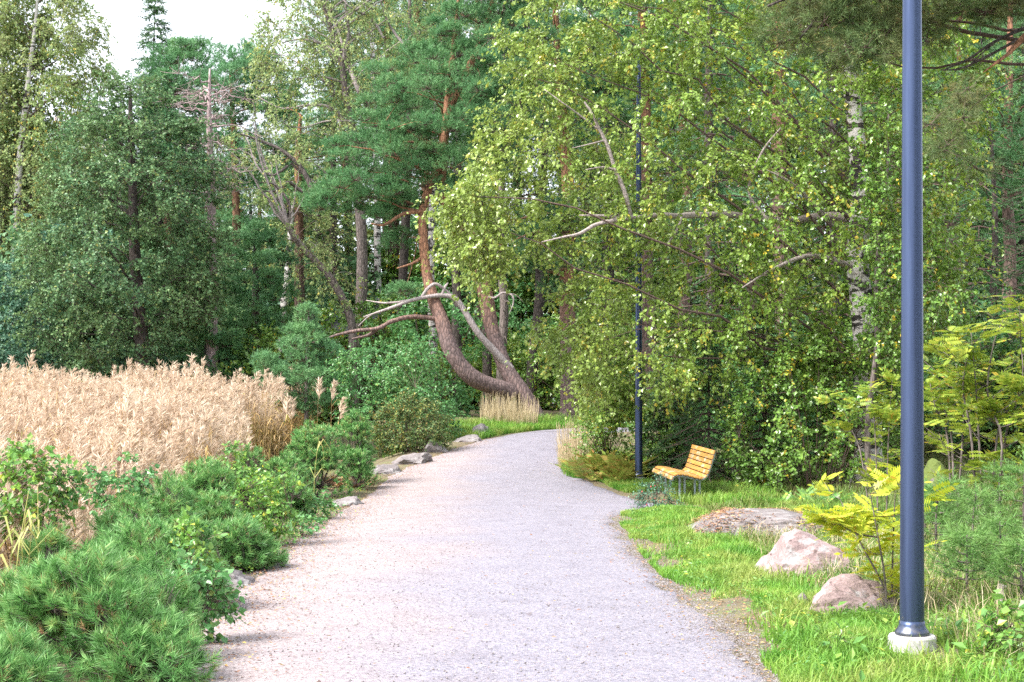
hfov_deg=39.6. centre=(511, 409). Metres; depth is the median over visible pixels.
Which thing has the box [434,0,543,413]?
pine tree
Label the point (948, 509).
pine sapling
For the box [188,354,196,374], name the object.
reed
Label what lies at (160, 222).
spruce tree
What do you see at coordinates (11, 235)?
understory shrub
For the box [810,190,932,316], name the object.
understory shrub
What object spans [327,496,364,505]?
stone
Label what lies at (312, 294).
understory shrub
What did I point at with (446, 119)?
curved pine
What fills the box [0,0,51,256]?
birch tree
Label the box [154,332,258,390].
understory shrub
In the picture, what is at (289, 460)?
dwarf pine
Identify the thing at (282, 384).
reed
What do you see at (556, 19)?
pine tree
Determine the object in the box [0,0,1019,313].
sky
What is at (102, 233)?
understory shrub
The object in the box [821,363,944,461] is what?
understory shrub
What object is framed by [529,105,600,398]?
spruce tree
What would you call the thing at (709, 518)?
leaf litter
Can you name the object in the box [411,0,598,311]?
pine tree
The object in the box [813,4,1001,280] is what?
birch tree
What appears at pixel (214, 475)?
dwarf pine
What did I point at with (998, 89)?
pine tree
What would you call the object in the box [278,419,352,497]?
dwarf pine
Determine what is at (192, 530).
leafy sprout
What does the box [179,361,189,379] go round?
reed
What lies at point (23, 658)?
dwarf pine
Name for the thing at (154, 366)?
understory shrub
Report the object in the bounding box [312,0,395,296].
spruce tree
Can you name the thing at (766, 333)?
understory shrub
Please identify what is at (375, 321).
understory shrub
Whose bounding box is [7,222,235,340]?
understory shrub
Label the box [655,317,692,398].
understory shrub
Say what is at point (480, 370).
understory shrub
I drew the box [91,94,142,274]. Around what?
spruce tree
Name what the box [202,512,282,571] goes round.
dwarf pine
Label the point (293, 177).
birch tree
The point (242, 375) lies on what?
understory shrub
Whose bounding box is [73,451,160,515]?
leafy sprout
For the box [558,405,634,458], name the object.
understory shrub
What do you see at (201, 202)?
spruce tree
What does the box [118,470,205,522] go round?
dwarf pine
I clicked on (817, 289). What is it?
understory shrub
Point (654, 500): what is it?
rose bush
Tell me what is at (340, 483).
dry shoots
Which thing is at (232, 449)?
leafy sprout
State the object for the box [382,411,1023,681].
grass
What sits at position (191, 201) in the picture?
spruce tree
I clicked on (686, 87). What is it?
pine tree
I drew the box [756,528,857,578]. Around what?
boulder
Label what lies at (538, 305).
pine tree
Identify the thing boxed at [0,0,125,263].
birch tree
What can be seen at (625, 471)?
bracken
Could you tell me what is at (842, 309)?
understory shrub
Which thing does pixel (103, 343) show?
understory shrub
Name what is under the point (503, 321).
pine tree
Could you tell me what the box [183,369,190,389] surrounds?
reed
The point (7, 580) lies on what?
dwarf pine
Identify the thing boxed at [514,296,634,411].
understory shrub
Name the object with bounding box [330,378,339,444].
reed
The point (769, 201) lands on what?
birch tree
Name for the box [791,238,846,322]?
understory shrub
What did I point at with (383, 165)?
spruce tree
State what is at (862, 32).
pine tree
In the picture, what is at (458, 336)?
pine tree
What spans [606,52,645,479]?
lamp post
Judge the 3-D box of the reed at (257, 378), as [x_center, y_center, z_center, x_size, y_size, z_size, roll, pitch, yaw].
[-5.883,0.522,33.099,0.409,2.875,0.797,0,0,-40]
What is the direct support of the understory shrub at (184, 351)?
on the ground at (740, 601)
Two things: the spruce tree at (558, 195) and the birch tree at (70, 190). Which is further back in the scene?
the spruce tree at (558, 195)
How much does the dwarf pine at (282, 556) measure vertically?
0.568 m
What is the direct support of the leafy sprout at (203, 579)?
on the ground at (740, 601)
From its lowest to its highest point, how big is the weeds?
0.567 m
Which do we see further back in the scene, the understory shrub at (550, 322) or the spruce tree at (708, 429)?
the understory shrub at (550, 322)
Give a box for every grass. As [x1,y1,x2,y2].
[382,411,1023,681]
[644,438,1023,679]
[727,516,1023,673]
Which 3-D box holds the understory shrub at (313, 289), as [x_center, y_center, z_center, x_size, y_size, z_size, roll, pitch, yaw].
[-10.744,-2.246,53.884,8.300,9.353,9.089,0,0,2]
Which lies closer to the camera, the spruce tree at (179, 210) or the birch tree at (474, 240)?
the birch tree at (474, 240)
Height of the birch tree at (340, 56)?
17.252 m
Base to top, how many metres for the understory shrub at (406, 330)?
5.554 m
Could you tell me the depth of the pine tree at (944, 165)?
66.17 m
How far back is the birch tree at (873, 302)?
25.21 m
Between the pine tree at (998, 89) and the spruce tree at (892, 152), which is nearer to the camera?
the spruce tree at (892, 152)
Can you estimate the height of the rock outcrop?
0.590 m
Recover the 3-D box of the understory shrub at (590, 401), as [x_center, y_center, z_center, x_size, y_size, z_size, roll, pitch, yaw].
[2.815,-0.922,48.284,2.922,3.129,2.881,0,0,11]
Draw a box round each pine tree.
[0,84,81,244]
[92,147,191,249]
[126,33,224,246]
[168,260,252,377]
[183,136,293,268]
[187,35,303,325]
[217,218,305,373]
[229,150,293,268]
[240,108,347,279]
[248,87,348,387]
[274,7,400,279]
[277,0,474,301]
[309,0,500,335]
[355,0,447,391]
[365,0,537,344]
[397,11,508,412]
[411,0,531,296]
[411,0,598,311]
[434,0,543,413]
[451,1,547,414]
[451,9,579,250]
[483,9,578,399]
[502,0,622,417]
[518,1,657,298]
[561,0,762,405]
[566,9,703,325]
[574,2,678,239]
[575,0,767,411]
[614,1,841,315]
[623,0,788,236]
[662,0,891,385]
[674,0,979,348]
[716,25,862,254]
[743,0,1023,178]
[863,19,993,279]
[876,3,1021,225]
[878,0,1023,404]
[922,4,1023,432]
[935,31,1021,219]
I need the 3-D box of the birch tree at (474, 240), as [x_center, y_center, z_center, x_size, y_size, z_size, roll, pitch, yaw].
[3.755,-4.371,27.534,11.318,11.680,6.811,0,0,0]
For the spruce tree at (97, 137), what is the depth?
67.50 m
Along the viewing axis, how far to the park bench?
24.53 m
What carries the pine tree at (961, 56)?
on the ground at (740, 601)
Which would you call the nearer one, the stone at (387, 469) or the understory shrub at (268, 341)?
the stone at (387, 469)
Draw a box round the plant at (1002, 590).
[994,584,1006,605]
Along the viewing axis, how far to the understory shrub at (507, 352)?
58.07 m
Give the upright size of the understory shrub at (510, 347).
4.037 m
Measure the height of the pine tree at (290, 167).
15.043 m
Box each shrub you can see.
[0,199,99,366]
[0,213,180,367]
[0,217,176,384]
[0,249,66,375]
[0,297,159,372]
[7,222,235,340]
[14,198,182,323]
[23,208,180,357]
[36,340,211,381]
[39,323,124,371]
[77,326,189,379]
[90,260,239,354]
[95,336,182,376]
[110,224,323,368]
[113,331,219,373]
[147,201,333,423]
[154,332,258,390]
[171,226,332,417]
[174,328,267,387]
[178,351,257,381]
[214,302,348,442]
[222,274,347,430]
[247,280,339,439]
[261,237,393,363]
[268,239,428,340]
[287,278,391,421]
[302,273,430,427]
[304,312,385,414]
[338,205,547,345]
[342,217,446,291]
[355,278,427,367]
[357,270,505,419]
[382,336,460,412]
[386,254,534,405]
[409,236,555,399]
[410,281,530,345]
[418,332,480,399]
[441,185,601,335]
[442,339,495,409]
[468,285,559,408]
[468,327,557,409]
[473,329,527,407]
[473,355,517,409]
[492,222,577,400]
[507,226,658,349]
[510,361,559,409]
[512,350,559,410]
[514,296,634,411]
[528,228,726,353]
[552,358,631,414]
[555,186,820,333]
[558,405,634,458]
[559,344,634,414]
[593,301,694,362]
[612,312,674,412]
[616,179,817,314]
[616,332,634,412]
[626,375,723,456]
[629,297,760,432]
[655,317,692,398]
[680,311,805,448]
[693,210,841,309]
[716,365,822,451]
[720,302,810,402]
[729,312,897,462]
[790,338,924,453]
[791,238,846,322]
[792,287,829,326]
[794,462,958,609]
[802,277,893,334]
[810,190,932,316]
[813,367,900,512]
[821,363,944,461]
[823,304,958,426]
[852,289,981,431]
[871,161,1023,334]
[888,214,1017,325]
[893,270,1023,453]
[923,120,1023,334]
[937,307,1023,460]
[982,334,1022,454]
[991,440,1023,479]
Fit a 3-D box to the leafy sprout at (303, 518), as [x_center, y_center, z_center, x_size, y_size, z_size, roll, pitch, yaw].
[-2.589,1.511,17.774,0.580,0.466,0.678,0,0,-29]
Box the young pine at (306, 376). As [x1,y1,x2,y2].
[249,300,356,429]
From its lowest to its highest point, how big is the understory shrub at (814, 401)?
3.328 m
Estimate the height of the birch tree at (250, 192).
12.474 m
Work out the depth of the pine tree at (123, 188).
64.88 m
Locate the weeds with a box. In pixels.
[36,465,1023,681]
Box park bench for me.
[652,444,715,498]
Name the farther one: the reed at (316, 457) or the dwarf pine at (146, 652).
the reed at (316, 457)
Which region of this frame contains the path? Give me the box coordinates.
[179,427,763,681]
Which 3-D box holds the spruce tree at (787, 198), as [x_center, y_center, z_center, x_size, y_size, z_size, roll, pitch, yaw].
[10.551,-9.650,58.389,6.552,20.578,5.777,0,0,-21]
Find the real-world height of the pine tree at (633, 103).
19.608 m
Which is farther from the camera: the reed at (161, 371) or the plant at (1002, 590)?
the reed at (161, 371)
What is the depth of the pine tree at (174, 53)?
57.34 m
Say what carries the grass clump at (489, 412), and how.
on the ground at (740, 601)
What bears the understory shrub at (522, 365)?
on the ground at (740, 601)
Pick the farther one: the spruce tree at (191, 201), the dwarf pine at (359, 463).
the spruce tree at (191, 201)
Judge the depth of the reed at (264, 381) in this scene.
33.41 m
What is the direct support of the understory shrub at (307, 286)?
on the ground at (740, 601)
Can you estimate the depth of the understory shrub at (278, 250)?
54.38 m
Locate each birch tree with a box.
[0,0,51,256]
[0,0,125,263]
[24,121,127,235]
[80,143,125,229]
[90,183,156,250]
[112,140,201,248]
[180,148,287,269]
[204,92,371,408]
[226,0,458,402]
[240,171,356,350]
[254,117,371,262]
[258,118,373,282]
[323,0,421,313]
[364,2,507,271]
[389,14,476,390]
[404,0,1017,482]
[506,0,629,400]
[553,9,677,240]
[657,4,808,269]
[698,59,817,248]
[760,13,975,335]
[787,2,943,317]
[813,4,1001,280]
[825,95,988,489]
[960,40,1021,249]
[981,22,1023,243]
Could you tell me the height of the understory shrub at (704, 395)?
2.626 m
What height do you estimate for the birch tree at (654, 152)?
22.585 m
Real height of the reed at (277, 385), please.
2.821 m
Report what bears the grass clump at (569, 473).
on the ground at (740, 601)
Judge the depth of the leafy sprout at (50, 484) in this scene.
11.55 m
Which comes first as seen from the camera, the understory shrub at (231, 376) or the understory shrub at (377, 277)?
the understory shrub at (231, 376)
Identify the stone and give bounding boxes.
[225,570,255,588]
[252,561,289,569]
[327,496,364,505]
[373,464,400,474]
[391,452,432,464]
[423,441,448,452]
[453,434,482,441]
[472,423,490,436]
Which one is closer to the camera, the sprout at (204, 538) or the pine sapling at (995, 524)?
the pine sapling at (995, 524)
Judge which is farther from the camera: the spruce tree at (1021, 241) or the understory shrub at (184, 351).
the spruce tree at (1021, 241)
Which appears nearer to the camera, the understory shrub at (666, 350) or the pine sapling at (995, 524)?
the pine sapling at (995, 524)
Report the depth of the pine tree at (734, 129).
55.05 m
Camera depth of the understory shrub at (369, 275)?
59.14 m
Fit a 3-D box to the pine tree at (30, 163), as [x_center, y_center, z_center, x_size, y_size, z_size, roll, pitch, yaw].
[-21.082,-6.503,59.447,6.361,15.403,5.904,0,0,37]
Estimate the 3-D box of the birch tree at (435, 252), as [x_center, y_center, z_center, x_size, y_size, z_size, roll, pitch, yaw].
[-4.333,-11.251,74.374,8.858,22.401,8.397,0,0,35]
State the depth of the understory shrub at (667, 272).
58.36 m
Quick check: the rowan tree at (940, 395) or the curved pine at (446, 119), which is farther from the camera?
the curved pine at (446, 119)
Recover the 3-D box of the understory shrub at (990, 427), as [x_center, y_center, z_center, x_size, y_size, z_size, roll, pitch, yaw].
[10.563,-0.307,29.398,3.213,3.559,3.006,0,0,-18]
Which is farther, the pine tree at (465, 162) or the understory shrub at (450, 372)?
the pine tree at (465, 162)
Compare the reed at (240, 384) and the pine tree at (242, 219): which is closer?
the reed at (240, 384)
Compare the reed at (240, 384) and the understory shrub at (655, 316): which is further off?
the understory shrub at (655, 316)
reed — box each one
[0,509,81,564]
[0,516,38,584]
[8,518,72,564]
[16,491,62,573]
[155,367,166,388]
[168,371,178,387]
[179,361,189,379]
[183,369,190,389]
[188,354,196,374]
[234,367,247,389]
[243,374,258,449]
[249,378,261,420]
[251,370,264,450]
[257,368,275,469]
[260,372,275,458]
[264,380,276,460]
[265,379,291,460]
[267,375,283,458]
[273,374,292,454]
[279,396,296,444]
[283,392,291,443]
[299,439,334,480]
[310,376,332,425]
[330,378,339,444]
[335,396,347,474]
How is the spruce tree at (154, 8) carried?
on the ground at (740, 601)
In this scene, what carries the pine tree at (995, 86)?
on the ground at (740, 601)
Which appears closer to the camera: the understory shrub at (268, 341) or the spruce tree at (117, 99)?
the understory shrub at (268, 341)
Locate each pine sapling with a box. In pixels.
[887,478,960,537]
[924,471,981,562]
[924,513,1008,595]
[927,467,990,528]
[939,476,1010,559]
[940,503,1023,583]
[961,452,1022,520]
[976,528,1023,599]
[983,450,1023,544]
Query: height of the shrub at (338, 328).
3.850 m
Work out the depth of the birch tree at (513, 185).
67.62 m
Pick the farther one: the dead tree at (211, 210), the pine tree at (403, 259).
the pine tree at (403, 259)
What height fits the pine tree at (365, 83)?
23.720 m
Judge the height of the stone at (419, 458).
0.436 m
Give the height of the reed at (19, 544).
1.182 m
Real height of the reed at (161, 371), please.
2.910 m
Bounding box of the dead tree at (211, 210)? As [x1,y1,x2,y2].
[140,54,265,377]
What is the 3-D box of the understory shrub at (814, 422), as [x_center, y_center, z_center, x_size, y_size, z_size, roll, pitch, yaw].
[6.295,-0.364,30.678,3.732,3.996,3.679,0,0,-19]
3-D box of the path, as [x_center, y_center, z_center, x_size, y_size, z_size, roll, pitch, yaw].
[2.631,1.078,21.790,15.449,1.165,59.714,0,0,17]
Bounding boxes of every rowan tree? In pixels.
[891,354,1007,514]
[923,298,1023,523]
[973,293,1023,449]
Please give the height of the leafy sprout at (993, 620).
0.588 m
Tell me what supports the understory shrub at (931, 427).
on the ground at (740, 601)
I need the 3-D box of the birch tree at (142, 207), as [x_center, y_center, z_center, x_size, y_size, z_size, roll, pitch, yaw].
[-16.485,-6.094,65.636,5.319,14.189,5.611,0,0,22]
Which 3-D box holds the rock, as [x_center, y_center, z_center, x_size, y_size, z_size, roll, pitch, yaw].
[6.232,1.310,21.120,1.010,1.168,1.359,0,0,0]
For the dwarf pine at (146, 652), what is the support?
on the ground at (740, 601)
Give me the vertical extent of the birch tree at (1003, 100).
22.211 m
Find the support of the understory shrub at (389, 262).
on the ground at (740, 601)
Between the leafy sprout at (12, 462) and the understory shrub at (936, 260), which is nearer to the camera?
the leafy sprout at (12, 462)
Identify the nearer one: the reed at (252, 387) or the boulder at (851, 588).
the boulder at (851, 588)
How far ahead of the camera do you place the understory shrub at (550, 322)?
65.56 m
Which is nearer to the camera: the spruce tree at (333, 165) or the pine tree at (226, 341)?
the pine tree at (226, 341)
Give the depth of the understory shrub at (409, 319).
62.45 m
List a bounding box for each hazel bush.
[628,395,706,479]
[712,315,900,493]
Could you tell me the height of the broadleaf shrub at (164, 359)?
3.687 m
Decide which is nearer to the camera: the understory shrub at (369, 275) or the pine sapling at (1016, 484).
the pine sapling at (1016, 484)
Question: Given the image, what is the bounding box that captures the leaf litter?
[58,437,1019,681]
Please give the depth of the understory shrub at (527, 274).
71.62 m
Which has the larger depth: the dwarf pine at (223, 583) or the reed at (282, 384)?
the reed at (282, 384)
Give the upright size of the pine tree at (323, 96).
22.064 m
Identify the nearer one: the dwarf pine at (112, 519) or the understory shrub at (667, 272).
the dwarf pine at (112, 519)
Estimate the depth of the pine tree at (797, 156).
66.03 m
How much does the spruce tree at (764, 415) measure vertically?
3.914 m
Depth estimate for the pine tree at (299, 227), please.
51.88 m
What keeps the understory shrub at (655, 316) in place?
on the ground at (740, 601)
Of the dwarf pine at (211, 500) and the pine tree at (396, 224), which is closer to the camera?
the dwarf pine at (211, 500)
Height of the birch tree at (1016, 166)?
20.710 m
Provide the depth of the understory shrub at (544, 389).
56.79 m
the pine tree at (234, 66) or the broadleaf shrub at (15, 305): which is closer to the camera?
the broadleaf shrub at (15, 305)
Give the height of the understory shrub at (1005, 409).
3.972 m
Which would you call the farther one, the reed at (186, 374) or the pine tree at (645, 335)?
the pine tree at (645, 335)
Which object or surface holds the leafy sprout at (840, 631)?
on the ground at (740, 601)
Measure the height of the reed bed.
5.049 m
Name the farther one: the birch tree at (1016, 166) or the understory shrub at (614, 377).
the birch tree at (1016, 166)
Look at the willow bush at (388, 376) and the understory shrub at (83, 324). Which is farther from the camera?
the understory shrub at (83, 324)
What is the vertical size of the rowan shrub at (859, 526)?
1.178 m
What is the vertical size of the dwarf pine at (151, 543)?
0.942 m
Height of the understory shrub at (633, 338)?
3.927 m
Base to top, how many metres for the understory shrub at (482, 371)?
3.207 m
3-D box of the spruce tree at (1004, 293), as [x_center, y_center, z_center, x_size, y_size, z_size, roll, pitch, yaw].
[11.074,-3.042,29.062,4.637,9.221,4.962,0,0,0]
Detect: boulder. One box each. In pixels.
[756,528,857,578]
[806,573,899,615]
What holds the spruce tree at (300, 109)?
on the ground at (740, 601)
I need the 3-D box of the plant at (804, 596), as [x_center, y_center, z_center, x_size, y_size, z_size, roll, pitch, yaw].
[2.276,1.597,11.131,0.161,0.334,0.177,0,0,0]
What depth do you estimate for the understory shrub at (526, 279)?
66.18 m
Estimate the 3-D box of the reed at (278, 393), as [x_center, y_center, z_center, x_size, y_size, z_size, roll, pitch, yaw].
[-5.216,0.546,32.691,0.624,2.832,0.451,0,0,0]
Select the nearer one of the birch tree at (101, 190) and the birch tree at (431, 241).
the birch tree at (431, 241)
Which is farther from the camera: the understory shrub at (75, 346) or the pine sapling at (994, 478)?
the understory shrub at (75, 346)
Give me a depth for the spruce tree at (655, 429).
28.82 m
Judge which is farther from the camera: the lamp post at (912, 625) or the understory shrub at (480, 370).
the understory shrub at (480, 370)
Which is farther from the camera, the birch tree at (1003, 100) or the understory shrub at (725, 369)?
the birch tree at (1003, 100)
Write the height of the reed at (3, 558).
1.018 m
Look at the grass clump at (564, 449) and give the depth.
30.47 m
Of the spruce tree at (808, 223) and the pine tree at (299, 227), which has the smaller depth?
the pine tree at (299, 227)
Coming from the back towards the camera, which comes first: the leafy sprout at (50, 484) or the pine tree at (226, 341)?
the pine tree at (226, 341)
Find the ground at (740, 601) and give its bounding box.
[40,405,1023,681]
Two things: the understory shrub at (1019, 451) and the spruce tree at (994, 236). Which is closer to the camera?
the understory shrub at (1019, 451)
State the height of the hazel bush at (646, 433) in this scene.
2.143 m
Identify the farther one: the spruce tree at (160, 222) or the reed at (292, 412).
the spruce tree at (160, 222)
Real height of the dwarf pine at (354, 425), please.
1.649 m
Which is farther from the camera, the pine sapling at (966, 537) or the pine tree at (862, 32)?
the pine tree at (862, 32)
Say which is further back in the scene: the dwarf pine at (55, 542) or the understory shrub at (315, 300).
the understory shrub at (315, 300)
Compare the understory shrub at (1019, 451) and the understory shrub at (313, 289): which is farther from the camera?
the understory shrub at (313, 289)
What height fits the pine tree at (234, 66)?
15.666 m
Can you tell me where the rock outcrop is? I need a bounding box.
[688,508,826,540]
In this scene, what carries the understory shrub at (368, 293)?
on the ground at (740, 601)
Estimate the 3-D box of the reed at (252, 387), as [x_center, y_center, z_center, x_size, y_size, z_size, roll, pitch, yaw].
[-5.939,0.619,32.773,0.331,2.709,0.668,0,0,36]
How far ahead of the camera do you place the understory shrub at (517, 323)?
57.93 m
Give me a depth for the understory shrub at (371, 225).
69.86 m
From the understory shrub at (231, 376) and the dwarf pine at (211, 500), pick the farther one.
the understory shrub at (231, 376)
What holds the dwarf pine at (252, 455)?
on the ground at (740, 601)
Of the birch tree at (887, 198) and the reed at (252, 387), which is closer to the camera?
the reed at (252, 387)
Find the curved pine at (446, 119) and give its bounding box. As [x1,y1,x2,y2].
[295,0,579,419]
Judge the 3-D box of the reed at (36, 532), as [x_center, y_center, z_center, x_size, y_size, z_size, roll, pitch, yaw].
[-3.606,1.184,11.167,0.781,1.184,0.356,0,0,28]
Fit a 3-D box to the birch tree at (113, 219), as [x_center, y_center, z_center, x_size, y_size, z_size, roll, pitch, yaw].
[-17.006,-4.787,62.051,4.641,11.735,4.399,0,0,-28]
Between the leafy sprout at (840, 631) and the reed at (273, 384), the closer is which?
the leafy sprout at (840, 631)
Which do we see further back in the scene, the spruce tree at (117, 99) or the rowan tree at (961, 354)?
the spruce tree at (117, 99)
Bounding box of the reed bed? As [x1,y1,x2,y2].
[0,350,331,590]
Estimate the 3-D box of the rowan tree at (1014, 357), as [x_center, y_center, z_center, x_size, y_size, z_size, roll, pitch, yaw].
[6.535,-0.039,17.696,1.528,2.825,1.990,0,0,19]
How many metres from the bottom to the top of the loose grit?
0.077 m
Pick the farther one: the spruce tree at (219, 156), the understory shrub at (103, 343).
the spruce tree at (219, 156)
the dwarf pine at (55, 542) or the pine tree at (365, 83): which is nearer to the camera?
the dwarf pine at (55, 542)
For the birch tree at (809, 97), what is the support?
on the ground at (740, 601)
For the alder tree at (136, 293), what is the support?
on the ground at (740, 601)
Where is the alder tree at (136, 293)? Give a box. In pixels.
[0,64,246,377]
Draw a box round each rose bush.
[364,387,460,458]
[628,469,684,507]
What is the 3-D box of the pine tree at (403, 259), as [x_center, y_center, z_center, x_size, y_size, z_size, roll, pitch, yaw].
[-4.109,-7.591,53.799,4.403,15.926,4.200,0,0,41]
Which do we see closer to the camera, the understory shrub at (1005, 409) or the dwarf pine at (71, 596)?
the dwarf pine at (71, 596)
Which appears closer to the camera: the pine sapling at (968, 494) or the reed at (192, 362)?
the pine sapling at (968, 494)
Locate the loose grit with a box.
[157,504,782,681]
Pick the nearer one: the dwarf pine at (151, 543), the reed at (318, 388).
the dwarf pine at (151, 543)
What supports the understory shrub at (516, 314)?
on the ground at (740, 601)
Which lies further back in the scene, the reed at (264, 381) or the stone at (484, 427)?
the stone at (484, 427)
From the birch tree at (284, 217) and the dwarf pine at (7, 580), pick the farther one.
the birch tree at (284, 217)
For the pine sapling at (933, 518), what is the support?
on the ground at (740, 601)
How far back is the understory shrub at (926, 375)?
29.92 m
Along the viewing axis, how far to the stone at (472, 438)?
36.35 m
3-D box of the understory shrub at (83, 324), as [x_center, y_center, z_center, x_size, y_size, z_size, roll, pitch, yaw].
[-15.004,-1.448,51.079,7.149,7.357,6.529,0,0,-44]
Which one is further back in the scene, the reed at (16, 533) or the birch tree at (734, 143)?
the birch tree at (734, 143)
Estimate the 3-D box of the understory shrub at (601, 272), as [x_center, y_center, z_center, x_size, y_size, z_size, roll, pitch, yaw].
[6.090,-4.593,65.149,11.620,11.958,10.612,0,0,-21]
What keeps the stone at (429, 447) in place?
on the ground at (740, 601)
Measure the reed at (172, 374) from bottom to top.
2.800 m
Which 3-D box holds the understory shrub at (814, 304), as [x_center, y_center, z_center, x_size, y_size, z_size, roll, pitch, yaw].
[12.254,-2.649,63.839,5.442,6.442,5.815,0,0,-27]
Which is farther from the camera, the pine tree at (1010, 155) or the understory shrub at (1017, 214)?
the understory shrub at (1017, 214)
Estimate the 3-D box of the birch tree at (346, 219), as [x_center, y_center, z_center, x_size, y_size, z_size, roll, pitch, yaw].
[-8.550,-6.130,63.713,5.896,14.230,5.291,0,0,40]
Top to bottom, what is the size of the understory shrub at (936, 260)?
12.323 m
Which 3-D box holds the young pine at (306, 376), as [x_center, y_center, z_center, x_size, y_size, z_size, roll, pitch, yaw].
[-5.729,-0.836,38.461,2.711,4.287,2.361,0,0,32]
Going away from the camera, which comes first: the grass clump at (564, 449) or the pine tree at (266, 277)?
the grass clump at (564, 449)
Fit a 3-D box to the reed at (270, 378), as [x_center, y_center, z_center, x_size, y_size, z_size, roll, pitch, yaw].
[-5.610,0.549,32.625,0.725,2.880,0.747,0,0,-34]
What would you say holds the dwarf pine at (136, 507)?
on the ground at (740, 601)
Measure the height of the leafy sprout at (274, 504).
1.120 m
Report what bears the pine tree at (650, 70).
on the ground at (740, 601)
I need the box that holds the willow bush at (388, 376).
[322,327,469,454]
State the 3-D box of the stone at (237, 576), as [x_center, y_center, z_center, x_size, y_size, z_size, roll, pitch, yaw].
[-2.593,1.585,12.870,0.674,0.278,0.501,0,0,0]
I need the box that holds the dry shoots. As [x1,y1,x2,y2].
[323,475,384,488]
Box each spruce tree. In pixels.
[85,88,112,212]
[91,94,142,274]
[98,0,196,253]
[128,153,181,252]
[162,142,190,248]
[174,145,198,236]
[193,144,220,256]
[202,107,229,224]
[218,124,252,266]
[271,110,314,281]
[277,0,390,319]
[282,85,310,159]
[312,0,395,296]
[343,0,419,287]
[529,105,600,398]
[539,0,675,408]
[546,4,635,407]
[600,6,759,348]
[619,0,806,437]
[626,365,716,476]
[647,317,766,482]
[707,299,817,482]
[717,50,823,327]
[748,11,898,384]
[789,61,862,306]
[816,13,1002,415]
[898,22,1023,337]
[923,16,1023,454]
[933,148,1023,461]
[943,1,1023,325]
[967,16,1023,344]
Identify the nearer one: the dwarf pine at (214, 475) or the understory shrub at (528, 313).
the dwarf pine at (214, 475)
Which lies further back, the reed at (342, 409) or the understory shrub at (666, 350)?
the understory shrub at (666, 350)
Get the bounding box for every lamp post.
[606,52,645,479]
[888,0,936,653]
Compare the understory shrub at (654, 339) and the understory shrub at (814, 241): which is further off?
the understory shrub at (814, 241)
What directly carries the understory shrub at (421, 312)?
on the ground at (740, 601)
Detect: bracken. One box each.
[551,448,661,479]
[579,459,658,481]
[780,485,855,503]
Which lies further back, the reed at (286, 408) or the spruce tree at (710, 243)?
the spruce tree at (710, 243)
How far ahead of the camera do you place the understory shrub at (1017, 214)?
57.55 m
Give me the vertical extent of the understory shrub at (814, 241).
13.203 m
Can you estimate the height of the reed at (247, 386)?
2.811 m
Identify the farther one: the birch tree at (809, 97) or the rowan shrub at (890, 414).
the birch tree at (809, 97)
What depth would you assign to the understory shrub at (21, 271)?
48.69 m
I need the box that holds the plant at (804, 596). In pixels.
[798,592,808,606]
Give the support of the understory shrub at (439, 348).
on the ground at (740, 601)
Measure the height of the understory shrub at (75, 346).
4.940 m
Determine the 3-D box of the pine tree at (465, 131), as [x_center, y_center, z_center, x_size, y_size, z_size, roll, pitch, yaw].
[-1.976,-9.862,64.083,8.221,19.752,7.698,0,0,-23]
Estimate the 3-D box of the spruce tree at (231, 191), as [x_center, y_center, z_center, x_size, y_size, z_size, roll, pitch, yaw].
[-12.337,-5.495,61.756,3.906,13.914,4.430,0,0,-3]
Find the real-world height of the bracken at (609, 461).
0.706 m
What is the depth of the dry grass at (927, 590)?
11.51 m
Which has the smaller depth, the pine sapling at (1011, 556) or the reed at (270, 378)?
the pine sapling at (1011, 556)
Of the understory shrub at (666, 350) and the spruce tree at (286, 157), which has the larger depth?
the spruce tree at (286, 157)
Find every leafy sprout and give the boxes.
[0,432,88,559]
[0,438,25,544]
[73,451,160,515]
[159,505,228,610]
[166,536,246,643]
[214,440,261,509]
[228,459,304,544]
[282,511,327,538]
[293,485,342,519]
[814,623,888,649]
[962,589,1023,663]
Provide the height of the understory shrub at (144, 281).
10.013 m
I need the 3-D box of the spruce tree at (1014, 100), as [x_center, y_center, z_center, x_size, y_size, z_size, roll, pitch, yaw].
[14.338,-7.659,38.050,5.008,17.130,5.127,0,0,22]
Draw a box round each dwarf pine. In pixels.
[0,534,206,681]
[0,564,85,648]
[0,614,71,681]
[13,521,78,568]
[70,594,225,681]
[71,505,131,559]
[81,513,203,606]
[91,491,163,541]
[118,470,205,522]
[158,554,235,606]
[163,453,243,513]
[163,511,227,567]
[189,485,250,533]
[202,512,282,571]
[222,529,289,570]
[229,440,267,519]
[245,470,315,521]
[261,448,315,487]
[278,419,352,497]
[333,408,379,476]
[340,446,377,489]
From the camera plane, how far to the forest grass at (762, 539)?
16.84 m
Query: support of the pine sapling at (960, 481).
on the ground at (740, 601)
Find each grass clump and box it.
[478,391,539,424]
[552,416,613,467]
[557,459,583,478]

